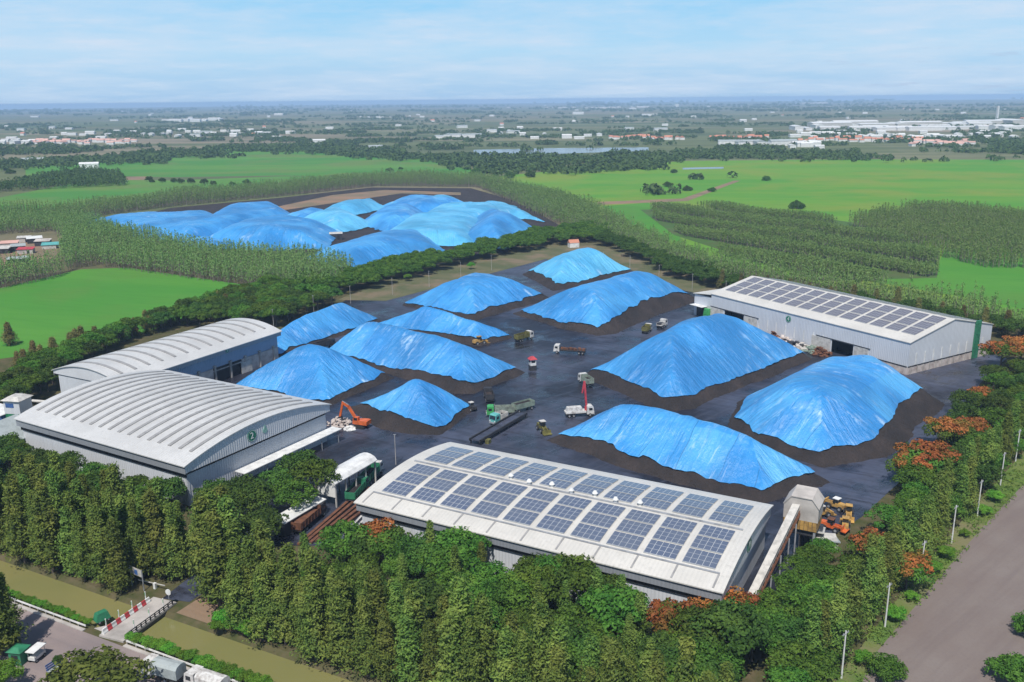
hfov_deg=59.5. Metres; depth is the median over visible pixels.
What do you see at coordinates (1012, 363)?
broadleaf tree
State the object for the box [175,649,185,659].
shrub
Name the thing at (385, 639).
casuarina tree
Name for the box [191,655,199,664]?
shrub
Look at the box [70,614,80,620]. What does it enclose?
shrub
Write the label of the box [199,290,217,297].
broadleaf tree
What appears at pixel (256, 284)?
broadleaf tree
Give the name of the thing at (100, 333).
broadleaf tree
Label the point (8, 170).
field tree
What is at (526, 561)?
broadleaf tree
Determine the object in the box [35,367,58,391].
broadleaf tree
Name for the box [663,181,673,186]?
field tree
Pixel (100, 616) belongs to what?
covered cart
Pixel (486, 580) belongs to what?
broadleaf tree
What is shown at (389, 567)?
broadleaf tree
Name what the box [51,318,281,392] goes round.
warehouse
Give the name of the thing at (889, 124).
factory hall
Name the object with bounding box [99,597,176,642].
bridge
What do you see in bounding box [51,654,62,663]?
shrub
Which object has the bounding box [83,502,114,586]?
casuarina tree
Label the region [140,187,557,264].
yard
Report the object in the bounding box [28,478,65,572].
casuarina tree
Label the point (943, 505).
casuarina tree
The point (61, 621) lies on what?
guard rail
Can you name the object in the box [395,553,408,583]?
casuarina tree
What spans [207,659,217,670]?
shrub
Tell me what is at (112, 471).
casuarina tree
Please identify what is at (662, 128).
building
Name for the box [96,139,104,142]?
house
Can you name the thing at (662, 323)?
pickup truck
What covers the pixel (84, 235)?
plantation woods
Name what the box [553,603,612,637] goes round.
broadleaf tree
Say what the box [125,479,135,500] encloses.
casuarina tree
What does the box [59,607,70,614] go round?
shrub
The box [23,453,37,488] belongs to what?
casuarina tree
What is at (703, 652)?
broadleaf tree
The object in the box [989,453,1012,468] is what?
broadleaf tree
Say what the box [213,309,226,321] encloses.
broadleaf tree
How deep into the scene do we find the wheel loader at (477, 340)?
340.21 m
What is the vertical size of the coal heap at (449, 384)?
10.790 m
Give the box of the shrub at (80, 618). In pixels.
[77,616,84,622]
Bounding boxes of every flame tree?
[360,517,414,565]
[635,597,703,634]
[688,585,746,607]
[732,591,764,615]
[844,526,904,555]
[884,450,941,480]
[892,549,937,588]
[893,438,961,470]
[922,416,975,445]
[956,416,991,432]
[967,386,993,407]
[978,340,1023,366]
[1002,335,1023,360]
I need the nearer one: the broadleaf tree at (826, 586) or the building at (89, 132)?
the broadleaf tree at (826, 586)
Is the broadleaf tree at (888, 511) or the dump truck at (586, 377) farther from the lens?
the dump truck at (586, 377)
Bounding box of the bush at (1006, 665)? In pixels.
[983,651,1023,681]
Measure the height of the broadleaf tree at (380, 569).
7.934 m
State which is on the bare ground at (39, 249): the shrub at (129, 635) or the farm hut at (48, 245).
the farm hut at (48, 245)
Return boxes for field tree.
[4,168,15,173]
[176,178,184,182]
[199,178,208,182]
[469,168,480,173]
[504,172,514,177]
[524,170,535,176]
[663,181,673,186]
[682,185,692,190]
[761,175,771,180]
[788,200,805,208]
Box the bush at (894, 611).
[884,603,907,620]
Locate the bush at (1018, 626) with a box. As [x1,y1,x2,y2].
[1011,610,1023,632]
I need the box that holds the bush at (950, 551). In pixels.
[936,545,956,557]
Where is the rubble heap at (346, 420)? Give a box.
[326,416,351,427]
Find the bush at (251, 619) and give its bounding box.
[244,615,264,625]
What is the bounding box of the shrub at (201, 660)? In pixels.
[195,654,214,668]
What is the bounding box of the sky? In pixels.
[0,0,1023,109]
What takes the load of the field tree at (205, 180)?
on the field at (71, 192)
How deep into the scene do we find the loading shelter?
210.05 m
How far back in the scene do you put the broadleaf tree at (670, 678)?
133.10 m
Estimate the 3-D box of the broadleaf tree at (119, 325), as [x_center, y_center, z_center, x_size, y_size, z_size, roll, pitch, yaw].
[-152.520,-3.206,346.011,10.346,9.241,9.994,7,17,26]
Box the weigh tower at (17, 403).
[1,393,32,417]
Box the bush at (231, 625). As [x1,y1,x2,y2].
[223,616,243,632]
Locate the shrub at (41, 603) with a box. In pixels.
[36,599,48,606]
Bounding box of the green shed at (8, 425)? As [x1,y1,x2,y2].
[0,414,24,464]
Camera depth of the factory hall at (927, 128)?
2358.92 m
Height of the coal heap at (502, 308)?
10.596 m
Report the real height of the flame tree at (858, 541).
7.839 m
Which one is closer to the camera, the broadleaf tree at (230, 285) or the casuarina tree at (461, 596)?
the casuarina tree at (461, 596)
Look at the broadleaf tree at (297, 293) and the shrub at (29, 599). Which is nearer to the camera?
the shrub at (29, 599)
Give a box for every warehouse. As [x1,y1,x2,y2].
[13,370,341,505]
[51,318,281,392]
[353,442,773,624]
[690,276,993,374]
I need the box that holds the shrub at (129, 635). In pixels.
[124,631,137,640]
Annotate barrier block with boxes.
[101,626,108,633]
[107,623,112,630]
[111,620,116,627]
[116,617,121,624]
[120,614,125,621]
[133,605,138,612]
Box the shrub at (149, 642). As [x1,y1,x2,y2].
[143,637,156,648]
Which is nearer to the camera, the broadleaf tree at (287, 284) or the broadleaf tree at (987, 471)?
the broadleaf tree at (987, 471)
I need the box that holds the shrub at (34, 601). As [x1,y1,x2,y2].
[31,599,40,606]
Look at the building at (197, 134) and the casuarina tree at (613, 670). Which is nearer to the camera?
the casuarina tree at (613, 670)
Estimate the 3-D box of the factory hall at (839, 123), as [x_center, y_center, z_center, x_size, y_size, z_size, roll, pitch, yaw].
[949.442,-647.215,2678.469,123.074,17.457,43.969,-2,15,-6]
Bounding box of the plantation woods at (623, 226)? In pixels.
[478,176,1023,334]
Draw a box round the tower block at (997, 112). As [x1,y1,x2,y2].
[995,106,999,118]
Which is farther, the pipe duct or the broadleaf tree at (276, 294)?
the broadleaf tree at (276, 294)
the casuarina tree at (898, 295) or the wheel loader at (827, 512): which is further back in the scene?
the casuarina tree at (898, 295)
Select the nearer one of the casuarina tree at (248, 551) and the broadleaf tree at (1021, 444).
the casuarina tree at (248, 551)
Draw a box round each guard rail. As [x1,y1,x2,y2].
[10,598,85,630]
[123,640,237,681]
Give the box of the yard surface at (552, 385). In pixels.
[222,259,1005,639]
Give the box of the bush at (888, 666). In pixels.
[863,651,908,681]
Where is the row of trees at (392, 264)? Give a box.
[255,220,618,286]
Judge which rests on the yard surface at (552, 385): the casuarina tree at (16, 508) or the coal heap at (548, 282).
the coal heap at (548, 282)
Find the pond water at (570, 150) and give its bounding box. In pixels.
[474,147,648,153]
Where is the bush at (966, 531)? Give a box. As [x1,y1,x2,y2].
[959,528,971,536]
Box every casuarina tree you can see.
[0,321,19,345]
[0,468,6,529]
[0,473,34,565]
[0,481,25,550]
[0,504,9,548]
[0,572,27,647]
[0,580,34,656]
[7,465,17,476]
[9,446,28,483]
[10,351,18,366]
[16,470,34,543]
[18,348,26,357]
[18,466,30,489]
[21,489,53,565]
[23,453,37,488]
[27,339,36,350]
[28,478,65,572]
[31,461,58,497]
[31,475,36,489]
[36,344,43,350]
[44,468,62,545]
[47,336,57,348]
[47,449,63,497]
[53,505,83,575]
[55,472,84,527]
[58,488,87,551]
[59,460,77,495]
[65,511,94,581]
[69,330,77,338]
[69,477,87,546]
[77,325,84,336]
[77,473,91,524]
[82,488,108,569]
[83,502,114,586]
[84,497,95,563]
[90,486,132,573]
[99,468,107,497]
[99,483,129,544]
[99,514,134,593]
[101,461,127,513]
[108,336,122,345]
[113,494,138,567]
[116,330,128,340]
[122,497,150,579]
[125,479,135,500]
[126,316,142,336]
[130,488,175,578]
[133,491,152,568]
[139,309,146,328]
[142,315,156,333]
[146,478,164,527]
[151,476,167,561]
[154,502,191,579]
[162,307,176,325]
[172,497,191,567]
[179,493,224,599]
[180,316,189,324]
[185,487,220,546]
[186,489,203,556]
[186,506,196,572]
[189,508,230,607]
[212,483,240,530]
[212,494,244,561]
[216,519,244,604]
[218,553,254,632]
[229,531,260,616]
[235,559,279,644]
[250,517,276,562]
[255,542,265,562]
[261,537,282,623]
[266,542,320,641]
[266,569,294,645]
[277,551,284,573]
[288,578,311,652]
[289,573,332,664]
[293,547,330,639]
[297,531,311,570]
[313,572,358,673]
[317,556,325,630]
[321,565,341,649]
[338,565,358,644]
[344,590,380,679]
[347,566,397,665]
[354,558,365,594]
[354,562,374,646]
[369,608,398,681]
[384,575,402,634]
[384,578,404,664]
[390,601,423,681]
[392,578,431,681]
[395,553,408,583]
[412,591,429,655]
[418,618,440,681]
[424,520,435,571]
[426,605,470,681]
[427,571,492,681]
[432,594,450,660]
[447,543,463,580]
[455,616,490,681]
[463,590,501,681]
[476,540,487,569]
[484,624,516,681]
[495,611,519,678]
[508,625,537,681]
[525,592,553,681]
[531,580,542,610]
[538,616,580,681]
[540,643,574,681]
[556,579,572,611]
[574,656,585,681]
[579,633,602,681]
[583,566,604,624]
[584,666,598,681]
[598,634,612,681]
[599,637,627,681]
[612,574,632,633]
[621,612,639,654]
[621,656,633,681]
[626,591,650,649]
[626,648,638,681]
[634,650,651,681]
[639,668,656,681]
[645,637,655,655]
[646,649,671,681]
[672,633,699,681]
[698,666,715,681]
[700,672,717,681]
[716,269,727,288]
[718,658,734,681]
[795,592,833,670]
[818,598,841,661]
[826,576,856,665]
[831,576,859,648]
[840,556,874,639]
[847,574,864,639]
[850,284,856,294]
[858,530,890,618]
[859,545,886,624]
[873,288,879,298]
[876,534,890,606]
[877,531,896,595]
[882,512,907,574]
[887,522,908,591]
[892,286,902,302]
[901,496,925,554]
[914,494,938,558]
[915,297,921,308]
[918,480,948,545]
[930,476,955,548]
[937,458,958,521]
[941,473,955,527]
[952,463,976,518]
[955,440,978,494]
[957,455,981,515]
[962,305,966,317]
[973,435,983,480]
[977,427,1000,488]
[981,305,992,327]
[993,424,1003,474]
[998,309,1014,336]
[999,410,1014,458]
[1001,420,1016,459]
[1011,401,1022,447]
[1017,400,1023,438]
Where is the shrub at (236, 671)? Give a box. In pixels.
[228,667,243,680]
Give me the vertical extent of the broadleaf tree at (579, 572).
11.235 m
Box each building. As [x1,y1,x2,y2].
[9,139,20,143]
[79,162,98,168]
[85,131,95,133]
[190,133,201,136]
[229,133,237,136]
[312,139,324,142]
[446,133,461,136]
[456,125,467,127]
[462,134,475,137]
[506,130,519,132]
[561,134,571,138]
[574,136,583,138]
[653,127,667,131]
[718,140,735,144]
[735,139,745,144]
[753,139,765,144]
[768,139,788,145]
[788,134,800,136]
[800,132,811,135]
[800,142,812,146]
[809,141,820,146]
[814,145,824,148]
[869,134,882,137]
[876,130,885,133]
[918,130,927,133]
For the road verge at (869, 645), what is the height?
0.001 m
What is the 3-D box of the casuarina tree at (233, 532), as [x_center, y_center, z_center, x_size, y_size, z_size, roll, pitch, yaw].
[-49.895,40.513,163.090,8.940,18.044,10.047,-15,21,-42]
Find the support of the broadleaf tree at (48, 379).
on the ground at (134, 595)
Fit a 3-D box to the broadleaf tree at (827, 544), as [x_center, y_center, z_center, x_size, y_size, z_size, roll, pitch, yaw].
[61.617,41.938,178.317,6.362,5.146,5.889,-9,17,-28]
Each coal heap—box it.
[235,238,336,251]
[252,372,393,405]
[278,319,381,356]
[342,227,367,234]
[345,403,473,434]
[350,356,524,393]
[357,211,375,215]
[403,294,548,320]
[409,329,511,345]
[495,244,517,252]
[513,292,694,335]
[517,207,545,222]
[522,269,631,290]
[547,434,829,502]
[587,352,811,410]
[728,388,944,467]
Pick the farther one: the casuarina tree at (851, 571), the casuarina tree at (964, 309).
the casuarina tree at (964, 309)
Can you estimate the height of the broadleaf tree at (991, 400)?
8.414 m
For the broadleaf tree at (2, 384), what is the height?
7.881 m
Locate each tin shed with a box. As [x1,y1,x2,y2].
[0,403,5,419]
[275,495,325,536]
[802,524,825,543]
[809,533,840,550]
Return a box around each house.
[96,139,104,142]
[106,141,114,144]
[568,239,579,247]
[848,139,857,141]
[854,135,861,139]
[864,136,871,141]
[908,142,915,145]
[913,138,921,142]
[925,139,933,143]
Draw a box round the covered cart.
[93,608,110,624]
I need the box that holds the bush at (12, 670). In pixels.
[0,657,24,681]
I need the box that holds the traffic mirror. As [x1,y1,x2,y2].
[165,589,170,603]
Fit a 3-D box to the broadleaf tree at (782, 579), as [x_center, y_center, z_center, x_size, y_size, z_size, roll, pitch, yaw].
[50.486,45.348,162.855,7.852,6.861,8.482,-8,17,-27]
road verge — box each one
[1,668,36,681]
[836,452,1023,681]
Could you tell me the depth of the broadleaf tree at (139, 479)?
204.64 m
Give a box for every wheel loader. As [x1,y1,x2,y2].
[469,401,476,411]
[472,335,489,344]
[536,419,551,435]
[821,516,848,533]
[822,504,836,516]
[824,496,845,511]
[839,515,850,531]
[843,503,854,523]
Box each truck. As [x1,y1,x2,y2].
[140,653,186,681]
[184,664,229,681]
[291,502,326,532]
[344,476,369,500]
[359,460,383,484]
[484,387,494,402]
[486,404,514,415]
[489,410,507,423]
[514,330,533,341]
[528,356,536,370]
[553,343,585,354]
[564,381,594,417]
[578,372,593,386]
[641,323,651,333]
[656,318,667,327]
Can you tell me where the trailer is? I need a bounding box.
[511,398,534,412]
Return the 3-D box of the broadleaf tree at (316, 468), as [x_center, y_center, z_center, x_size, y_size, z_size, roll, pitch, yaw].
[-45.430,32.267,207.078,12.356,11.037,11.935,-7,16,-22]
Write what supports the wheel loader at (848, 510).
on the yard surface at (552, 385)
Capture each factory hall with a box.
[168,119,183,121]
[190,119,201,121]
[789,125,803,129]
[807,121,852,127]
[810,124,824,127]
[817,126,839,129]
[832,120,878,123]
[848,126,882,129]
[856,123,894,125]
[871,127,895,130]
[887,122,909,125]
[895,127,904,130]
[897,121,942,125]
[905,126,942,130]
[918,124,950,125]
[942,126,957,129]
[947,123,967,125]
[951,121,978,122]
[957,126,974,129]
[963,120,1002,123]
[965,121,992,125]
[975,125,988,129]
[988,124,1012,129]
[994,118,1023,124]
[998,125,1023,129]
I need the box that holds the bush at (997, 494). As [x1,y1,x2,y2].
[985,489,1004,500]
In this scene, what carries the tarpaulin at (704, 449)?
on the coal heap at (605, 451)
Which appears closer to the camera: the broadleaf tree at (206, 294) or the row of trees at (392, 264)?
the broadleaf tree at (206, 294)
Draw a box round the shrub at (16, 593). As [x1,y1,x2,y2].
[11,591,21,596]
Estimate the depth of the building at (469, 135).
2208.73 m
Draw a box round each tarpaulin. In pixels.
[95,210,227,241]
[190,236,232,248]
[202,201,289,230]
[209,214,337,249]
[237,344,384,399]
[277,303,375,353]
[288,207,322,217]
[304,207,368,231]
[310,229,444,266]
[324,198,383,214]
[330,322,514,381]
[361,379,468,426]
[365,203,422,230]
[380,306,508,338]
[383,195,462,211]
[391,210,477,245]
[405,273,543,313]
[428,202,517,217]
[433,194,455,198]
[468,209,531,249]
[486,201,544,221]
[521,271,689,326]
[528,247,629,283]
[559,404,814,489]
[591,313,805,396]
[734,355,921,451]
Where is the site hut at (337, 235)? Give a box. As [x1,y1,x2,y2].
[329,232,342,239]
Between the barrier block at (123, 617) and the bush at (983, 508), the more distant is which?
the bush at (983, 508)
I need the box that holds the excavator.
[338,401,370,429]
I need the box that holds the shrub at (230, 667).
[221,663,237,675]
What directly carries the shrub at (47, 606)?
on the ground at (134, 595)
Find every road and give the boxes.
[0,606,183,681]
[163,468,364,601]
[862,486,1023,681]
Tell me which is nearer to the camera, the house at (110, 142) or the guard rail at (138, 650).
the guard rail at (138, 650)
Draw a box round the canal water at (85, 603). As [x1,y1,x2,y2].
[0,560,351,681]
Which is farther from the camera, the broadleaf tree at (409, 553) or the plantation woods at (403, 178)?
the plantation woods at (403, 178)
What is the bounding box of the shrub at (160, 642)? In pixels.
[151,637,170,651]
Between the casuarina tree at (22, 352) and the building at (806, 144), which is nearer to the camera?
the casuarina tree at (22, 352)
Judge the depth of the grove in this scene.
1019.12 m
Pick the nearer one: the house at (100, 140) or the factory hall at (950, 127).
the house at (100, 140)
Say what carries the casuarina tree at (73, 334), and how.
on the ground at (134, 595)
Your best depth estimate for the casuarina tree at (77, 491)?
181.55 m
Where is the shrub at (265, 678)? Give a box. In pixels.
[253,674,272,681]
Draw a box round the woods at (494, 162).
[0,97,1023,194]
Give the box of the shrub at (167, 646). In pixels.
[159,642,176,652]
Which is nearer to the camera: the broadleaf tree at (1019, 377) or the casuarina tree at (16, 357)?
the broadleaf tree at (1019, 377)
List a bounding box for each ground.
[0,99,1023,681]
[0,239,59,265]
[279,190,460,209]
[338,245,699,300]
[589,247,729,291]
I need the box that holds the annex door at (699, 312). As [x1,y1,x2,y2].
[696,307,704,315]
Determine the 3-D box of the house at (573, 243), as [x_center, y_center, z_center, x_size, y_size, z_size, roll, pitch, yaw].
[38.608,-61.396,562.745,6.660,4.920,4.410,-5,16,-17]
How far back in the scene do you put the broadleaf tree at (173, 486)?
200.67 m
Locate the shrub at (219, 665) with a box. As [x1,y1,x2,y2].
[212,659,230,673]
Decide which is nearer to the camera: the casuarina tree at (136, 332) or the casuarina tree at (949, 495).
the casuarina tree at (949, 495)
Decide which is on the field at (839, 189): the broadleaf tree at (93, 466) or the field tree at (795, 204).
the field tree at (795, 204)
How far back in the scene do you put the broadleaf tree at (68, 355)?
311.27 m
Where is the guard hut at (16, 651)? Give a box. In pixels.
[5,643,30,665]
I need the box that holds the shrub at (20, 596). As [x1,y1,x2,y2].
[15,593,25,598]
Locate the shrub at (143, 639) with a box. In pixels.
[139,635,152,644]
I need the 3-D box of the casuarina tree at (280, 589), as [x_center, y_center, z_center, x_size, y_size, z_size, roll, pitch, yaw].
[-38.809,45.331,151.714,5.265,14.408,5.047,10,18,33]
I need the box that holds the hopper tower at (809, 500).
[783,484,824,546]
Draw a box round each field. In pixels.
[0,176,354,217]
[0,268,239,358]
[26,149,475,184]
[500,159,1023,319]
[603,203,681,241]
[641,208,939,280]
[873,247,1023,307]
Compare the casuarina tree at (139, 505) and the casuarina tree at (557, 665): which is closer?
the casuarina tree at (557, 665)
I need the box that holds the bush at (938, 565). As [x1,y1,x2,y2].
[931,560,943,569]
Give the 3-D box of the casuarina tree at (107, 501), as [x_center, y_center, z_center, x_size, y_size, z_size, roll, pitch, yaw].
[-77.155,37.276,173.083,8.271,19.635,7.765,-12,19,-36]
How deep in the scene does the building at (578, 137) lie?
2073.14 m
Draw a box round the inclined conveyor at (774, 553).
[748,503,799,594]
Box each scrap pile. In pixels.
[778,335,791,341]
[787,340,802,346]
[793,342,809,349]
[800,345,816,353]
[810,346,831,356]
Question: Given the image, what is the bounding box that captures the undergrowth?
[0,358,1023,681]
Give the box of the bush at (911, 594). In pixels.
[903,590,920,599]
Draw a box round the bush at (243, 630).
[236,620,257,635]
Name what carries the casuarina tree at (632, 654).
on the ground at (134, 595)
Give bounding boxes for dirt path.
[126,176,146,179]
[597,181,737,204]
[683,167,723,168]
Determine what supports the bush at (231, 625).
on the ground at (134, 595)
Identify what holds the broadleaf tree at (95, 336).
on the ground at (134, 595)
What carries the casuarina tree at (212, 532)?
on the ground at (134, 595)
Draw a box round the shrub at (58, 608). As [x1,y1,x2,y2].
[53,605,64,612]
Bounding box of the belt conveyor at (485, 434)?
[469,410,526,444]
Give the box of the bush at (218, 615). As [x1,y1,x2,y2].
[212,609,229,624]
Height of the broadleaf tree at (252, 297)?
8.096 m
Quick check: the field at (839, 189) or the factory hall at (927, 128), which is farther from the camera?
the factory hall at (927, 128)
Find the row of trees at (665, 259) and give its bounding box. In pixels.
[593,228,1023,331]
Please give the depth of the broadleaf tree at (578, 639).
139.67 m
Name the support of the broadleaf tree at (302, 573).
on the ground at (134, 595)
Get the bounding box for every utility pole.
[840,630,848,678]
[884,583,891,626]
[951,505,957,542]
[976,480,983,515]
[999,452,1006,485]
[1015,429,1021,460]
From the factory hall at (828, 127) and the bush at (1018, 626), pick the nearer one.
the bush at (1018, 626)
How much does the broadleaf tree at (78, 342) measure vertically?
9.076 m
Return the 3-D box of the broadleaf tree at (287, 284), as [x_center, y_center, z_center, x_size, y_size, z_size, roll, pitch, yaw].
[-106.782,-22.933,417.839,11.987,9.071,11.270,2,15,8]
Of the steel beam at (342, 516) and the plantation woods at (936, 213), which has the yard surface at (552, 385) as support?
the steel beam at (342, 516)
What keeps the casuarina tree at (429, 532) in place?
on the ground at (134, 595)
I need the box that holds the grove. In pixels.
[0,164,127,189]
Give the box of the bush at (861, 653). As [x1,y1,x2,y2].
[854,649,874,664]
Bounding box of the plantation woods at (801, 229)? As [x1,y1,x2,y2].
[650,199,940,280]
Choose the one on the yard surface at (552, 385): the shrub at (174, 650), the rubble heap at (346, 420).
the rubble heap at (346, 420)
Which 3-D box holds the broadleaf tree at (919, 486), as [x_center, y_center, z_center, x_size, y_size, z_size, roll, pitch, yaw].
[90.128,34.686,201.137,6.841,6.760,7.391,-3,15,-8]
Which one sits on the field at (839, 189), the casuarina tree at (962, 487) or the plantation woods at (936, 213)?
the plantation woods at (936, 213)
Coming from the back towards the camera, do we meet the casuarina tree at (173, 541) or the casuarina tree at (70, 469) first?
the casuarina tree at (70, 469)
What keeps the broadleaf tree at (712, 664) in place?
on the ground at (134, 595)
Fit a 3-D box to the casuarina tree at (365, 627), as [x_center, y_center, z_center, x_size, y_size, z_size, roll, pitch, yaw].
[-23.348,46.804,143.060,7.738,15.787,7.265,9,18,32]
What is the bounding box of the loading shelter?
[315,452,376,507]
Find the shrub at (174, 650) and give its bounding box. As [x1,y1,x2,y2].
[167,646,181,656]
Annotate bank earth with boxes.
[176,596,272,641]
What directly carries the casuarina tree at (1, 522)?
on the ground at (134, 595)
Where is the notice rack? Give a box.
[45,661,61,672]
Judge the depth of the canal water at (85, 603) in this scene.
158.99 m
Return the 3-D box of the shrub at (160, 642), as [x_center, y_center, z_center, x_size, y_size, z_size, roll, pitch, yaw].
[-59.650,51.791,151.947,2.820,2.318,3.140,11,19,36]
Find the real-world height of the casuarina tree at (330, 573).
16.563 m
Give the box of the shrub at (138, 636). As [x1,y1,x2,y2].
[130,633,143,643]
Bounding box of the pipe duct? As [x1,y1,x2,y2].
[32,399,44,402]
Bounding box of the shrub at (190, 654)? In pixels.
[180,648,199,660]
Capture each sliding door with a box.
[241,359,252,373]
[707,306,722,314]
[744,316,756,326]
[811,335,829,351]
[853,346,867,354]
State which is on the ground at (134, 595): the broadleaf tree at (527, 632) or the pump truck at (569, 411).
the broadleaf tree at (527, 632)
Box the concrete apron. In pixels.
[94,626,136,642]
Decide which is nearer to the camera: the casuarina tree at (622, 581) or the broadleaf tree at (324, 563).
the casuarina tree at (622, 581)
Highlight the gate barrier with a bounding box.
[138,579,164,588]
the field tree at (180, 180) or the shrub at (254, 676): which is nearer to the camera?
the shrub at (254, 676)
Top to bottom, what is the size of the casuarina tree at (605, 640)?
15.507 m
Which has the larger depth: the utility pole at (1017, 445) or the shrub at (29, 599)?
the utility pole at (1017, 445)
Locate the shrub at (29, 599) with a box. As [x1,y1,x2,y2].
[25,596,36,602]
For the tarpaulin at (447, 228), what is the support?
on the coal heap
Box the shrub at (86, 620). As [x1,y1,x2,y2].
[82,618,92,623]
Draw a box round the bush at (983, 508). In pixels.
[973,504,992,514]
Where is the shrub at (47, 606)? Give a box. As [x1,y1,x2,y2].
[42,602,52,609]
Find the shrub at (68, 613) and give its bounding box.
[64,610,75,617]
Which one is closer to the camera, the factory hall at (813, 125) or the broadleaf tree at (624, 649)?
the broadleaf tree at (624, 649)
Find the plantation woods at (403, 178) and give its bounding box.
[0,168,612,223]
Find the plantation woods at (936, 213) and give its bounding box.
[848,198,1023,267]
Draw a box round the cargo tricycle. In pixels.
[25,642,45,662]
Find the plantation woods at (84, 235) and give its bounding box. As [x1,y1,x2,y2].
[0,206,354,288]
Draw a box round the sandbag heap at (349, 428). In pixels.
[343,425,355,431]
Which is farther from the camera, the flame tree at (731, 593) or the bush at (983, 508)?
the bush at (983, 508)
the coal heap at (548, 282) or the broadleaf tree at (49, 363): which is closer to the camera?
the broadleaf tree at (49, 363)
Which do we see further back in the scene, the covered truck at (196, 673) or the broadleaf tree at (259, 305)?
the broadleaf tree at (259, 305)
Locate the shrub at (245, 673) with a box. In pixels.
[236,669,253,681]
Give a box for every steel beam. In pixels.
[297,501,349,544]
[307,487,368,541]
[309,504,355,543]
[315,509,356,541]
[324,511,359,538]
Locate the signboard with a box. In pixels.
[129,565,144,590]
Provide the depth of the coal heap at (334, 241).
577.50 m
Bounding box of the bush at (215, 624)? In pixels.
[208,620,224,632]
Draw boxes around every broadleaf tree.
[0,366,36,381]
[0,375,10,384]
[0,379,16,392]
[0,388,7,401]
[0,432,23,463]
[0,444,26,468]
[1,383,31,395]
[1,440,33,451]
[7,373,43,393]
[8,364,36,378]
[14,354,39,365]
[17,360,43,370]
[21,350,54,371]
[22,447,51,461]
[24,458,47,471]
[32,372,53,393]
[34,356,66,383]
[34,452,50,461]
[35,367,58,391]
[37,643,154,681]
[41,347,60,357]
[45,461,78,475]
[47,450,90,469]
[50,345,69,365]
[57,349,78,363]
[58,336,88,360]
[62,346,86,362]
[75,461,108,478]
[79,331,106,356]
[80,340,103,357]
[84,329,105,351]
[85,469,107,485]
[92,479,120,489]
[94,327,118,347]
[98,333,119,352]
[103,320,131,343]
[120,316,145,337]
[120,474,150,490]
[124,482,147,496]
[142,312,163,332]
[143,306,168,327]
[148,476,187,504]
[151,311,174,329]
[165,307,178,326]
[169,304,186,324]
[174,298,197,316]
[175,305,195,325]
[187,301,204,319]
[188,303,209,322]
[188,310,206,326]
[193,477,238,494]
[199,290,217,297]
[199,304,211,321]
[201,295,226,303]
[203,309,226,322]
[210,299,232,320]
[211,288,235,295]
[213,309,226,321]
[222,284,238,287]
[222,473,254,511]
[228,291,245,300]
[228,303,250,317]
[228,480,275,510]
[228,493,258,517]
[229,310,248,317]
[237,283,255,289]
[238,288,253,295]
[238,504,289,535]
[239,308,260,318]
[244,286,257,290]
[244,294,256,301]
[249,281,262,287]
[251,302,265,320]
[252,309,266,320]
[253,292,269,298]
[255,296,271,301]
[255,466,293,503]
[262,305,289,326]
[263,303,279,321]
[265,299,284,319]
[268,282,288,290]
[268,292,286,297]
[270,479,319,508]
[275,449,319,469]
[276,282,293,289]
[280,303,296,321]
[283,301,297,318]
[286,457,341,495]
[289,301,302,316]
[290,290,303,296]
[293,283,312,292]
[298,293,318,310]
[298,300,315,313]
[299,566,323,579]
[304,559,341,573]
[307,290,329,310]
[309,283,328,302]
[315,519,372,561]
[321,563,357,587]
[321,565,356,593]
[322,287,343,304]
[329,529,379,562]
[338,550,380,570]
[353,562,389,584]
[354,574,388,600]
[366,530,407,578]
[380,554,420,578]
[387,576,452,613]
[393,531,427,577]
[404,541,440,574]
[415,544,472,575]
[423,571,449,580]
[430,526,492,569]
[430,566,484,596]
[448,578,497,605]
[466,568,497,597]
[468,559,513,585]
[471,596,507,630]
[479,580,519,627]
[490,629,499,661]
[493,572,533,609]
[497,605,531,632]
[510,552,561,588]
[515,562,563,602]
[518,624,533,666]
[520,607,559,634]
[528,553,570,605]
[536,633,582,673]
[543,552,605,603]
[550,624,585,644]
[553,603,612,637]
[567,627,601,681]
[575,583,650,639]
[578,573,626,601]
[579,626,621,642]
[597,635,640,666]
[636,630,694,674]
[648,630,696,648]
[655,639,705,677]
[664,672,678,681]
[670,604,724,645]
[670,633,727,678]
[686,596,773,655]
[693,658,739,681]
[705,601,741,640]
[707,638,747,680]
[726,619,779,661]
[753,587,806,618]
[753,605,799,648]
[763,612,806,646]
[763,664,815,681]
[765,638,841,681]
[770,568,810,604]
[777,554,820,575]
[780,583,831,627]
[787,569,818,585]
[789,631,838,663]
[792,579,834,608]
[794,543,834,563]
[804,537,840,553]
[809,560,838,578]
[821,562,847,583]
[824,618,853,649]
[834,554,864,570]
[859,597,868,612]
[863,502,904,531]
[890,463,937,485]
[891,497,923,516]
[895,486,928,506]
[902,480,930,494]
[933,466,979,488]
[941,456,963,470]
[943,410,967,437]
[947,401,980,416]
[948,388,985,405]
[948,445,979,455]
[949,492,965,513]
[951,488,962,502]
[952,439,981,450]
[959,432,987,446]
[974,461,1006,491]
[977,406,1011,426]
[978,364,1013,386]
[980,370,1015,388]
[981,392,1016,408]
[986,387,1017,404]
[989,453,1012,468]
[993,418,1023,433]
[994,376,1017,386]
[995,452,1011,465]
[1005,358,1023,367]
[1006,384,1023,394]
[1007,436,1023,457]
[1012,373,1023,382]
[1012,393,1023,400]
[1014,361,1023,367]
[1014,364,1023,372]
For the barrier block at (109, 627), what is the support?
on the bridge
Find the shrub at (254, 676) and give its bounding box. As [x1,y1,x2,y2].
[244,672,262,681]
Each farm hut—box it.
[0,240,18,245]
[0,245,11,253]
[6,255,28,261]
[10,243,25,251]
[16,235,31,242]
[16,246,34,253]
[26,235,42,243]
[33,238,51,245]
[41,242,58,248]

